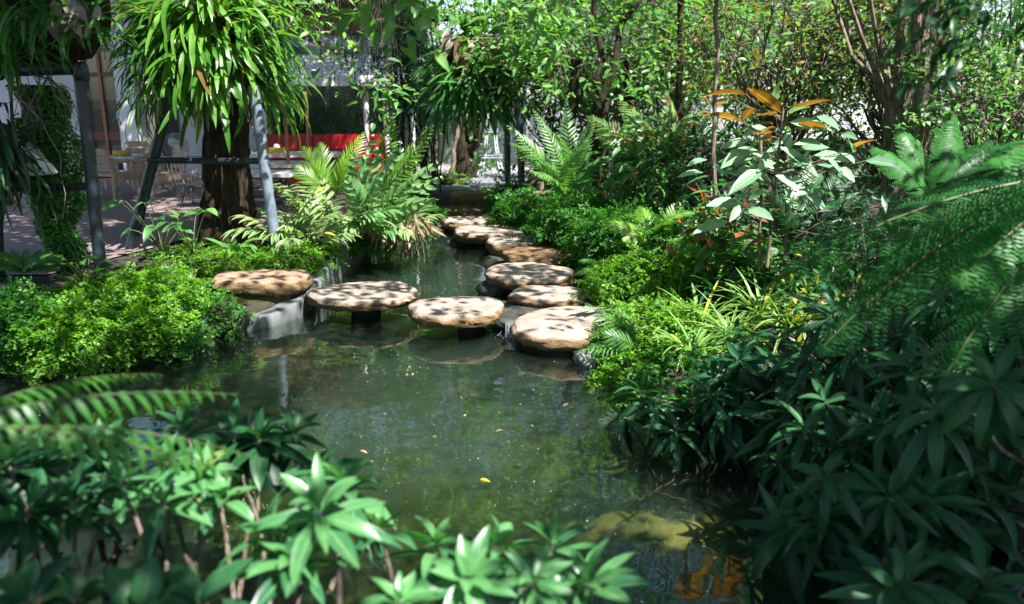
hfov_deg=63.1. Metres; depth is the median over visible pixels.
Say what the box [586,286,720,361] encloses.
maidenhair fern
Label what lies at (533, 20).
leafy branch
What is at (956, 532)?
rosette shrub
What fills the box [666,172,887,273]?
dark shrub
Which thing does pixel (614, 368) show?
maidenhair fern
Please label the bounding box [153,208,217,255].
broadleaf plant
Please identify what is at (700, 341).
striped grass
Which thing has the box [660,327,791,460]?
rosette shrub
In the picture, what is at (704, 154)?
dark shrub
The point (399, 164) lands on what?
cycad
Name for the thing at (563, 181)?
fern
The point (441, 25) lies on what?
sky
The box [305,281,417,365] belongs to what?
stepping stone
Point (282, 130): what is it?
screen plant
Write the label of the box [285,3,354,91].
leafy branch
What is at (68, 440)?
fern
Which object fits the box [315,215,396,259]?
maidenhair fern
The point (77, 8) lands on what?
staghorn shield
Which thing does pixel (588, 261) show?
fern
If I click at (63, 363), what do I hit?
maidenhair fern
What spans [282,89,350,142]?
screen plant
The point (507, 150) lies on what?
pipe frame
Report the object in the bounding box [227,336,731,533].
pond specks
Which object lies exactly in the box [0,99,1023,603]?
ground
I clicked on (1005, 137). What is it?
tree
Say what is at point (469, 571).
rosette shrub
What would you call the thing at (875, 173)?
dark shrub
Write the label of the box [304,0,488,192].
bamboo
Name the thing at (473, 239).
stepping stone
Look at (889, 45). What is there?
leafy tree
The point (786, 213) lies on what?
bare cane
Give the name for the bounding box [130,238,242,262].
maidenhair fern
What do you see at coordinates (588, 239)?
maidenhair fern
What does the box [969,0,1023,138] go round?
leafy tree
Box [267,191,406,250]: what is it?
ginger plant
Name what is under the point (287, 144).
parasol pole
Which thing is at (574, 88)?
slender tree
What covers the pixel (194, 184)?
wire chair
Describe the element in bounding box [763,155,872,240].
fern
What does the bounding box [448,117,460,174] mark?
sapling
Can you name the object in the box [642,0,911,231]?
bronze tree
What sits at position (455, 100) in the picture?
antler fern
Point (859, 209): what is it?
dark shrub
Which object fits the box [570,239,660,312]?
maidenhair fern
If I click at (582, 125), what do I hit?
dark shrub
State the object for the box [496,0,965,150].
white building
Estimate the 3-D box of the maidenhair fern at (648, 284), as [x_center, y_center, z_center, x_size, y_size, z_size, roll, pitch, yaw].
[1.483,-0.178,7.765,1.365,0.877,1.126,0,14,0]
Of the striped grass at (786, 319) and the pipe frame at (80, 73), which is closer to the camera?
the striped grass at (786, 319)
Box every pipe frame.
[0,61,107,281]
[125,80,280,251]
[430,12,525,196]
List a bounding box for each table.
[103,155,145,188]
[200,151,344,188]
[200,170,301,213]
[249,161,324,201]
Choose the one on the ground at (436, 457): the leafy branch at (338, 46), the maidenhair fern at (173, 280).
the maidenhair fern at (173, 280)
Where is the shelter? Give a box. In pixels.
[261,55,429,174]
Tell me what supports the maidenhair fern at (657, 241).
on the ground at (436, 457)
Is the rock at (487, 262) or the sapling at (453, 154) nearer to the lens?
the rock at (487, 262)
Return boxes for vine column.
[5,83,91,270]
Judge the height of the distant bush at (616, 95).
3.781 m
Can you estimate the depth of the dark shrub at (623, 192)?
10.30 m
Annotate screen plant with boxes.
[271,91,313,136]
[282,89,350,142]
[312,89,382,147]
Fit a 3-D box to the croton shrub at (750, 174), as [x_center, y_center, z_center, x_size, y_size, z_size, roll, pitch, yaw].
[2.105,-0.981,6.563,1.560,1.426,0.815,0,14,0]
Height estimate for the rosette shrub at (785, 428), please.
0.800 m
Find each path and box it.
[412,170,527,191]
[438,153,554,171]
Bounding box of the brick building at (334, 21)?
[263,0,426,45]
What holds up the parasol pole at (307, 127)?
on the patio
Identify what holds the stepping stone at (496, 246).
on the ground at (436, 457)
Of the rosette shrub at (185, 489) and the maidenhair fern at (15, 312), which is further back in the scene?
the maidenhair fern at (15, 312)
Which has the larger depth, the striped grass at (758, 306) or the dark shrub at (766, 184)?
the dark shrub at (766, 184)
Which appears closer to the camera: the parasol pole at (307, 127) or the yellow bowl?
the parasol pole at (307, 127)
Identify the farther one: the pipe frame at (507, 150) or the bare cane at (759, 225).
the pipe frame at (507, 150)
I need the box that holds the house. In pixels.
[0,0,271,173]
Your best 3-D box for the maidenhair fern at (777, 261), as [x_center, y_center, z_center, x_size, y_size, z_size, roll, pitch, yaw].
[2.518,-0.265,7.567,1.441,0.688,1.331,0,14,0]
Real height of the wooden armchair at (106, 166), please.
0.831 m
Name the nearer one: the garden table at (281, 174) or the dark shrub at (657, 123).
the garden table at (281, 174)
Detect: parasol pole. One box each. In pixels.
[283,116,292,207]
[303,90,311,180]
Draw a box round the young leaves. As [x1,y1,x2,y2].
[699,88,873,146]
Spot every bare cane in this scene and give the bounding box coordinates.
[757,134,762,272]
[782,152,788,272]
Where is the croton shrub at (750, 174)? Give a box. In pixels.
[677,84,900,266]
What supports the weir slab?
in the water
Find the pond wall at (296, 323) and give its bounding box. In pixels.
[223,193,411,372]
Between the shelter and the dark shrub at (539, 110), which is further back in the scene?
the shelter
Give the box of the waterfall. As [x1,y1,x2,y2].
[497,323,513,342]
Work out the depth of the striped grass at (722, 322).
6.35 m
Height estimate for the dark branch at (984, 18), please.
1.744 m
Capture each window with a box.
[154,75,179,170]
[544,26,584,78]
[775,26,822,78]
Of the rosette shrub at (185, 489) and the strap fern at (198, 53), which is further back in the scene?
the strap fern at (198, 53)
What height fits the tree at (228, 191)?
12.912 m
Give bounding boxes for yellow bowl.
[112,150,127,156]
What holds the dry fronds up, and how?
attached to the pond wall at (296, 323)
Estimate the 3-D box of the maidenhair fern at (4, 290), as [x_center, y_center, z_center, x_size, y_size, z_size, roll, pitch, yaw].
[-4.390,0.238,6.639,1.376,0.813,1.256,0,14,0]
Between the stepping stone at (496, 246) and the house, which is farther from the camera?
the house
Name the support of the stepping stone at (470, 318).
on the ground at (436, 457)
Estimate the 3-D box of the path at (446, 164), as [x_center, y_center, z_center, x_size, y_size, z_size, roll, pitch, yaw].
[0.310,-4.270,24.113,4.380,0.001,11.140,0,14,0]
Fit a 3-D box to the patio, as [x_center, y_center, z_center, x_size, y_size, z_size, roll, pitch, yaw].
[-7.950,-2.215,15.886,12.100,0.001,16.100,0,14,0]
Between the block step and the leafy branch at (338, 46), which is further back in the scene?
the block step
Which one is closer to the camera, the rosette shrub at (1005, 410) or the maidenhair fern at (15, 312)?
the rosette shrub at (1005, 410)
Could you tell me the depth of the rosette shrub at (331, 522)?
2.43 m
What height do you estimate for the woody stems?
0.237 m
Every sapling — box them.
[432,119,437,170]
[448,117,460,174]
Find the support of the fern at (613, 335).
on the ground at (436, 457)
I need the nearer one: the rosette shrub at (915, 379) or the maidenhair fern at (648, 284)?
the rosette shrub at (915, 379)
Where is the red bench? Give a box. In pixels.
[267,134,387,176]
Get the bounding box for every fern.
[0,0,150,101]
[0,93,102,238]
[0,249,64,273]
[0,274,74,370]
[0,284,32,371]
[0,289,154,387]
[0,323,35,381]
[0,373,264,484]
[9,341,110,386]
[43,261,160,314]
[69,285,206,368]
[96,0,325,152]
[102,258,218,317]
[124,299,216,365]
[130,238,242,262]
[182,247,293,280]
[186,287,258,356]
[224,242,325,266]
[255,237,328,280]
[300,233,348,273]
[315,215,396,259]
[349,215,416,256]
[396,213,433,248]
[400,8,533,146]
[409,196,450,225]
[411,166,473,185]
[477,172,538,224]
[482,183,586,236]
[507,99,610,197]
[518,186,633,251]
[555,197,659,279]
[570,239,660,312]
[574,258,602,283]
[574,300,637,357]
[576,325,718,425]
[585,92,717,170]
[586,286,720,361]
[593,207,699,264]
[599,242,740,315]
[602,202,704,249]
[609,338,719,440]
[645,224,788,305]
[678,230,777,265]
[733,236,862,319]
[759,140,1023,379]
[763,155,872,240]
[868,115,995,199]
[897,250,1023,327]
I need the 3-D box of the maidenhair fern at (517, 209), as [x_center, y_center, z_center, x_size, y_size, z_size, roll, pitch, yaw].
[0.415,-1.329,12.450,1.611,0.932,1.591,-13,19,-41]
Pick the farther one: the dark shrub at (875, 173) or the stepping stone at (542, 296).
the dark shrub at (875, 173)
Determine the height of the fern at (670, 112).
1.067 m
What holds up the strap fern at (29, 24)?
attached to the tree at (77, 52)
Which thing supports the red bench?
on the patio
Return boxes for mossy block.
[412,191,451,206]
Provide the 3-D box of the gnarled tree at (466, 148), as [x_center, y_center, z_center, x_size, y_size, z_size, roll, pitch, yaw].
[-0.953,-3.875,16.971,2.678,3.256,2.211,10,17,36]
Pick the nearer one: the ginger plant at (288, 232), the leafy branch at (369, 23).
the leafy branch at (369, 23)
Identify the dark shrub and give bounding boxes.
[485,26,584,185]
[493,94,646,202]
[549,44,730,191]
[577,94,721,225]
[625,104,784,230]
[647,34,909,192]
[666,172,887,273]
[749,59,1005,195]
[765,159,1023,340]
[866,45,1023,238]
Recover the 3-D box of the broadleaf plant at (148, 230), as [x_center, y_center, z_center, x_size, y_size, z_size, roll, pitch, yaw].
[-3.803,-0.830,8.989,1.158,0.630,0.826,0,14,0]
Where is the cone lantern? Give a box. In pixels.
[15,64,57,175]
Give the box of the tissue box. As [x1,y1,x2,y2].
[268,144,284,153]
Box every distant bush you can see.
[542,7,711,169]
[587,0,747,154]
[691,0,867,172]
[789,0,1023,66]
[834,0,1023,170]
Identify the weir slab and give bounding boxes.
[494,300,544,372]
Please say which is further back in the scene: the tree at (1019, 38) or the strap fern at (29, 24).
the tree at (1019, 38)
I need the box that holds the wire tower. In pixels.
[473,120,504,186]
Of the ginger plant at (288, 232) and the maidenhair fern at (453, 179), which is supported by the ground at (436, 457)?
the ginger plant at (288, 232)
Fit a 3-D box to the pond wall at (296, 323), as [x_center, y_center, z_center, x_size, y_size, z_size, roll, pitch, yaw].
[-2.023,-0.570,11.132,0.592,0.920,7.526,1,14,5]
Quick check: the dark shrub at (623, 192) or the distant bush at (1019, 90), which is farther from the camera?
the distant bush at (1019, 90)
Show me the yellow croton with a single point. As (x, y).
(803, 283)
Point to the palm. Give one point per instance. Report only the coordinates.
(336, 176)
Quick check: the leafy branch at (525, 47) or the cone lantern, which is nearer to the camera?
the cone lantern
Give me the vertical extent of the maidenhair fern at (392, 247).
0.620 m
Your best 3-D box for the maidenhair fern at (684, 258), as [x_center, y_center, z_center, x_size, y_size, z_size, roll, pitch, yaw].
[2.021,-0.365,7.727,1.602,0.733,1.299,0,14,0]
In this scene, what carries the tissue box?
on the garden table at (293, 154)
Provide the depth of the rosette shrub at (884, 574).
2.87 m
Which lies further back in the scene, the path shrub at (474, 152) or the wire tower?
the path shrub at (474, 152)
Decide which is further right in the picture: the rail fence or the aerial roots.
the rail fence
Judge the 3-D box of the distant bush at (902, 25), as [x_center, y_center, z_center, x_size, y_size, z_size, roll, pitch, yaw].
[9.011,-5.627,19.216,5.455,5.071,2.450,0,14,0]
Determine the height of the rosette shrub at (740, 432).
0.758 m
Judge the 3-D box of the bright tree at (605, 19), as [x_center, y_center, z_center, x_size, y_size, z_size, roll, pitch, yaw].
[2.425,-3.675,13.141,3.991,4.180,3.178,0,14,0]
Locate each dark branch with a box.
[870,0,988,117]
[881,0,1023,103]
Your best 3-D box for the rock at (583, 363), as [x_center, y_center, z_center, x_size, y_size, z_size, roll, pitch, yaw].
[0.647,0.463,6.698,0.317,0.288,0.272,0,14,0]
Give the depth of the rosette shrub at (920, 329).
4.57 m
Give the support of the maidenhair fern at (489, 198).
on the ground at (436, 457)
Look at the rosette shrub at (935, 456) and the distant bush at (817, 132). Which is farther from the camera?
the distant bush at (817, 132)
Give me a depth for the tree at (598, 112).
11.62 m
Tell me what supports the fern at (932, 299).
on the ground at (436, 457)
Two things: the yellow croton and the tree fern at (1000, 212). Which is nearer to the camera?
the tree fern at (1000, 212)
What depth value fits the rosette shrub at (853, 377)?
4.23 m
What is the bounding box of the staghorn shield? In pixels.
[14,0,101,49]
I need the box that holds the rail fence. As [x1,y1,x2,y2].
[533,182,643,205]
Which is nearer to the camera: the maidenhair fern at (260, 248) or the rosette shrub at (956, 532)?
the rosette shrub at (956, 532)
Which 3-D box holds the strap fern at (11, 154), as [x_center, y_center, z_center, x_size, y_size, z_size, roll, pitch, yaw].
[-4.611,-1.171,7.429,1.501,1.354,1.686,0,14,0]
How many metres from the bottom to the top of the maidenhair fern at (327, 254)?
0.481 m
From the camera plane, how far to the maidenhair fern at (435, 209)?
13.30 m
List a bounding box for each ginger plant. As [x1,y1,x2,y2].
[221,186,382,255]
[256,167,404,240]
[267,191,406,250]
[341,198,445,240]
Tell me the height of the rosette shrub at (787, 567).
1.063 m
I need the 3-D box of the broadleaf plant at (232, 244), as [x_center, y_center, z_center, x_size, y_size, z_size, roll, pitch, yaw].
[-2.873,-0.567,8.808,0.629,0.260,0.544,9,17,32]
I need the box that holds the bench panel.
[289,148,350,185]
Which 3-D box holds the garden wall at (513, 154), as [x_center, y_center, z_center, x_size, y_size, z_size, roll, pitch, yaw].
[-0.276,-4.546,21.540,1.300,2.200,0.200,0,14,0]
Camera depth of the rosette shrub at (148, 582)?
2.27 m
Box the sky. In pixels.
[146,0,1023,98]
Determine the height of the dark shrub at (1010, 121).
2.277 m
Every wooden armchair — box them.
[80,149,140,199]
[124,141,166,187]
[136,146,186,199]
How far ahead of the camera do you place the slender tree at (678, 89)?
11.08 m
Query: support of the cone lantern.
hanging from the tree at (77, 52)
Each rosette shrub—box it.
[0,418,147,603]
[0,553,253,603]
[85,433,257,603]
[144,398,377,603]
[218,451,437,603]
[360,510,656,603]
[603,371,716,477]
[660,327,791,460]
[678,378,784,481]
[683,317,838,425]
[731,378,857,494]
[731,445,881,603]
[753,330,901,425]
[753,461,947,595]
[773,277,940,378]
[798,373,913,494]
[813,517,981,603]
[821,330,970,428]
[836,377,1004,514]
[856,328,995,456]
[880,442,1023,602]
[892,269,1023,383]
[904,336,1023,524]
[911,526,1023,603]
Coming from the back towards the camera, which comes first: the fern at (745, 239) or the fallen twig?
the fern at (745, 239)
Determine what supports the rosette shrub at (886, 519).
on the ground at (436, 457)
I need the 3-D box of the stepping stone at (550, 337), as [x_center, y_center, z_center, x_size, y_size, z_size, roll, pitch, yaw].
[0.575,0.589,7.414,1.266,0.911,1.164,0,14,0]
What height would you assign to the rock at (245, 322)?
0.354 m
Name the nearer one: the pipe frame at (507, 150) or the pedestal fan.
the pipe frame at (507, 150)
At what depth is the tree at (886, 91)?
8.69 m
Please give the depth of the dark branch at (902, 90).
3.57 m
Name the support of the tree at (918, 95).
on the ground at (436, 457)
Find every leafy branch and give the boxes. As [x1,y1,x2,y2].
[223,0,385,63]
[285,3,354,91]
[316,0,356,68]
[323,0,490,80]
[335,0,427,135]
[405,0,537,39]
[479,0,586,70]
[490,0,597,61]
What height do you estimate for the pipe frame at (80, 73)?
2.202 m
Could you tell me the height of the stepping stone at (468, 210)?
0.912 m
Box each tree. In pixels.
[0,0,111,80]
[194,0,260,249]
[275,0,893,206]
[399,32,515,177]
[437,0,772,194]
[543,0,746,173]
[544,0,787,128]
[557,59,581,197]
[622,59,637,203]
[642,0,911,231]
[671,0,683,207]
[672,0,857,143]
[710,0,720,292]
[758,0,1023,240]
[792,0,1023,184]
[831,0,959,257]
[849,0,1023,227]
[876,33,1023,213]
[900,0,936,248]
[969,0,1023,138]
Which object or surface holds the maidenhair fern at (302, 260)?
on the ground at (436, 457)
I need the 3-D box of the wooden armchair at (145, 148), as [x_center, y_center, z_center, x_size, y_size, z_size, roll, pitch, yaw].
[-6.935,-2.615,15.770,0.630,0.831,0.696,-8,16,-28]
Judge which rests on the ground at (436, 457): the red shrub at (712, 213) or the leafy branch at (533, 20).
the red shrub at (712, 213)
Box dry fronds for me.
[351,213,446,261]
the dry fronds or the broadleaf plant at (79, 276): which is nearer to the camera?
the broadleaf plant at (79, 276)
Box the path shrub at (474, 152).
[470,133,502,169]
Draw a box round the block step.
[450,190,495,205]
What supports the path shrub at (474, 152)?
on the ground at (436, 457)
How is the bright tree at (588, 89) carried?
on the ground at (436, 457)
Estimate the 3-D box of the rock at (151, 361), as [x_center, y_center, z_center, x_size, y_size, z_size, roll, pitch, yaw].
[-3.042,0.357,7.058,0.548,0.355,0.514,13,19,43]
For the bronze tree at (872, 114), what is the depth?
9.08 m
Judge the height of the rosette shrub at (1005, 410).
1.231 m
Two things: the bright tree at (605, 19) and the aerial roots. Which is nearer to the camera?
the aerial roots
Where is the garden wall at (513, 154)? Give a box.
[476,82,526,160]
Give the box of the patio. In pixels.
[3,162,428,273]
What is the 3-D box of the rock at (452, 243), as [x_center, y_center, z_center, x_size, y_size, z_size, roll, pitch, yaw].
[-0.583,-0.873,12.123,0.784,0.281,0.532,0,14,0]
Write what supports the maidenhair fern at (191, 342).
on the ground at (436, 457)
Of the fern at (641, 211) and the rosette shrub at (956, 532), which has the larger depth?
the fern at (641, 211)
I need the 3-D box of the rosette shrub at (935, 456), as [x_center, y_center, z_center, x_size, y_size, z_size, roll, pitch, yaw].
[1.904,0.728,3.841,0.812,1.108,1.372,5,15,19]
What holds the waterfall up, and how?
on the water
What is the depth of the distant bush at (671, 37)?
20.02 m
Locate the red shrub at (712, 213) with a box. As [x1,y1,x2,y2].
[653,177,783,277]
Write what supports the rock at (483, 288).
in the water
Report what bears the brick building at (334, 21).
on the patio
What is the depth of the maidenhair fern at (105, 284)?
7.00 m
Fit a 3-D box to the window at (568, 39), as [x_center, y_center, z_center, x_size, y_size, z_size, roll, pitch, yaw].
[1.500,-7.401,24.724,1.300,1.500,0.060,0,14,0]
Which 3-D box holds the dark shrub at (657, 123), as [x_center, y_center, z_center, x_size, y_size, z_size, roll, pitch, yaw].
[2.062,-3.112,14.097,3.420,2.697,1.569,0,14,0]
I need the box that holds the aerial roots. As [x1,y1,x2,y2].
[1,76,97,218]
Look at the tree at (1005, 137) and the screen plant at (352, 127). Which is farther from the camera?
the screen plant at (352, 127)
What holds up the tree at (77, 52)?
on the ground at (436, 457)
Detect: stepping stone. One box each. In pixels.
[210,269,313,304]
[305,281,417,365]
[407,296,503,388]
[440,205,497,247]
[441,216,496,270]
[453,225,524,286]
[484,262,575,325]
[485,235,549,256]
[501,246,575,266]
[507,285,589,307]
[509,306,631,409]
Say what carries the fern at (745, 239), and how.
on the ground at (436, 457)
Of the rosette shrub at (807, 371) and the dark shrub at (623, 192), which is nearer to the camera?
the rosette shrub at (807, 371)
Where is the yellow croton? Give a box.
[766,254,892,349]
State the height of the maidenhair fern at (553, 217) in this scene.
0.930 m
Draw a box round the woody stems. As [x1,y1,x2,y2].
[11,531,163,601]
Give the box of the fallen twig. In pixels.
[636,452,702,501]
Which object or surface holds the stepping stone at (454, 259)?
on the ground at (436, 457)
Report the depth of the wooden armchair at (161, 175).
14.06 m
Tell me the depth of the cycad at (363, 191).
10.18 m
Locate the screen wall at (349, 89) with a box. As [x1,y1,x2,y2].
[267,46,471,161]
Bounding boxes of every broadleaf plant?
[51,255,112,289]
[101,198,219,252]
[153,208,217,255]
[205,238,263,257]
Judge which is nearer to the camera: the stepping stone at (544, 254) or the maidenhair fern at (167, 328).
the maidenhair fern at (167, 328)
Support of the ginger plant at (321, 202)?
on the ground at (436, 457)
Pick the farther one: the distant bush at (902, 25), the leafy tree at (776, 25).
the distant bush at (902, 25)
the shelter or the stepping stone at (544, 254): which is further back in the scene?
the shelter
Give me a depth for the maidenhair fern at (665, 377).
5.81 m
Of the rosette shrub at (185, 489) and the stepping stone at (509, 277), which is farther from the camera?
the stepping stone at (509, 277)
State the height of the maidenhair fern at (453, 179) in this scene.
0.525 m
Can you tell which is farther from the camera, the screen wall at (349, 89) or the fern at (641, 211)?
the screen wall at (349, 89)
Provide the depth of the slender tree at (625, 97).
12.18 m
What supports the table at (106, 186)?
on the patio
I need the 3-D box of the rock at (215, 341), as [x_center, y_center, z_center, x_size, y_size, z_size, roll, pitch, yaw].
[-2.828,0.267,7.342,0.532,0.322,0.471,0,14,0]
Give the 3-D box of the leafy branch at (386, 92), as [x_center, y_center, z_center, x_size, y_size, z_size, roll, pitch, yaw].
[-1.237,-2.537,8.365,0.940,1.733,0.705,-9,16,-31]
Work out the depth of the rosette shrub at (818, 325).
4.53 m
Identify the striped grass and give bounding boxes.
[624,307,747,370]
[636,297,724,348]
[650,277,752,345]
[674,287,791,367]
[676,265,762,312]
[708,267,823,345]
[743,281,845,353]
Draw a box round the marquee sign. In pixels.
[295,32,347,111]
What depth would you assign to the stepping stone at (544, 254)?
10.07 m
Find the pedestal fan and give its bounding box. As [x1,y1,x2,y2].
[163,133,188,185]
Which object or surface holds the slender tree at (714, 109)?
on the ground at (436, 457)
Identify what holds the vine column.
on the patio
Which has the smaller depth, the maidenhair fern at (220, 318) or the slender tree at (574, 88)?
the maidenhair fern at (220, 318)
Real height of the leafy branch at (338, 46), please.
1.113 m
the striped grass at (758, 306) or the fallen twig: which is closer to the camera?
the fallen twig
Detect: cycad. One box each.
[341,134,442,239]
[370,113,433,209]
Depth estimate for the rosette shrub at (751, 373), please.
4.79 m
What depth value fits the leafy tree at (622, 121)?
15.24 m
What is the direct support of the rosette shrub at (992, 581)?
on the ground at (436, 457)
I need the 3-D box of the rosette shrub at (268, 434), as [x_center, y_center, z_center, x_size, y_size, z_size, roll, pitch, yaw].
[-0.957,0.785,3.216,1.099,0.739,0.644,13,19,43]
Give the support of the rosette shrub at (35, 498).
on the ground at (436, 457)
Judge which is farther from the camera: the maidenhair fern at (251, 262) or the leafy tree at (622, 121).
the leafy tree at (622, 121)
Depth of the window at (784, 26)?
24.70 m
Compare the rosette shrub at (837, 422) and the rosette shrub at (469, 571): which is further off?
the rosette shrub at (837, 422)
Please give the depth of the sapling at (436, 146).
15.85 m
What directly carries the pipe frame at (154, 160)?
on the patio
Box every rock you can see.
[8,367,75,384]
[131,346,186,366]
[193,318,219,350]
[217,304,250,341]
[433,222,449,231]
[445,238,462,250]
[475,280,505,300]
[479,255,506,269]
[572,342,607,374]
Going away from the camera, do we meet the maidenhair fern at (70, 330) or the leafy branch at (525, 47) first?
the maidenhair fern at (70, 330)
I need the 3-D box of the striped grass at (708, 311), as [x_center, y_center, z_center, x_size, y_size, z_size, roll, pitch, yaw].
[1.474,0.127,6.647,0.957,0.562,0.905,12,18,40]
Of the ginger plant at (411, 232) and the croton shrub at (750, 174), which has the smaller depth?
the croton shrub at (750, 174)
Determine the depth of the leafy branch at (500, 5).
9.39 m
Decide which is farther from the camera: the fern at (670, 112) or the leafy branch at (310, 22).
the fern at (670, 112)
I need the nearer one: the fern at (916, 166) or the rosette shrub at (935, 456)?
the rosette shrub at (935, 456)
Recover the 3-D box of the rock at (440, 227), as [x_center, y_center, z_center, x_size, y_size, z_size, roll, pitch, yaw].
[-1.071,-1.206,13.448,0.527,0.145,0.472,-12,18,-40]
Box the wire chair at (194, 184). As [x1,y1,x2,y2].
[165,156,203,206]
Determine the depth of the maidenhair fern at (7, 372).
6.33 m
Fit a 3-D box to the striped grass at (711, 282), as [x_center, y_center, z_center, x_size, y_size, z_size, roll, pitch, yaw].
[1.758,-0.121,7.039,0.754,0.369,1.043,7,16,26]
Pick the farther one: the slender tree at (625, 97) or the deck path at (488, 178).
the deck path at (488, 178)
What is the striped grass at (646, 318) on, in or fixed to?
on the ground at (436, 457)
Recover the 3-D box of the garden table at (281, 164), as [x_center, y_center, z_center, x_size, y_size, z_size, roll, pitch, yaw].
[-3.643,-1.801,12.846,1.386,0.686,0.800,0,14,0]
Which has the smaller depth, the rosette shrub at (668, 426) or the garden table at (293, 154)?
the rosette shrub at (668, 426)
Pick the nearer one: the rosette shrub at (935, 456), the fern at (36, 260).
the rosette shrub at (935, 456)
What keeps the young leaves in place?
attached to the croton shrub at (750, 174)
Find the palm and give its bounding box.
[294,132,364,199]

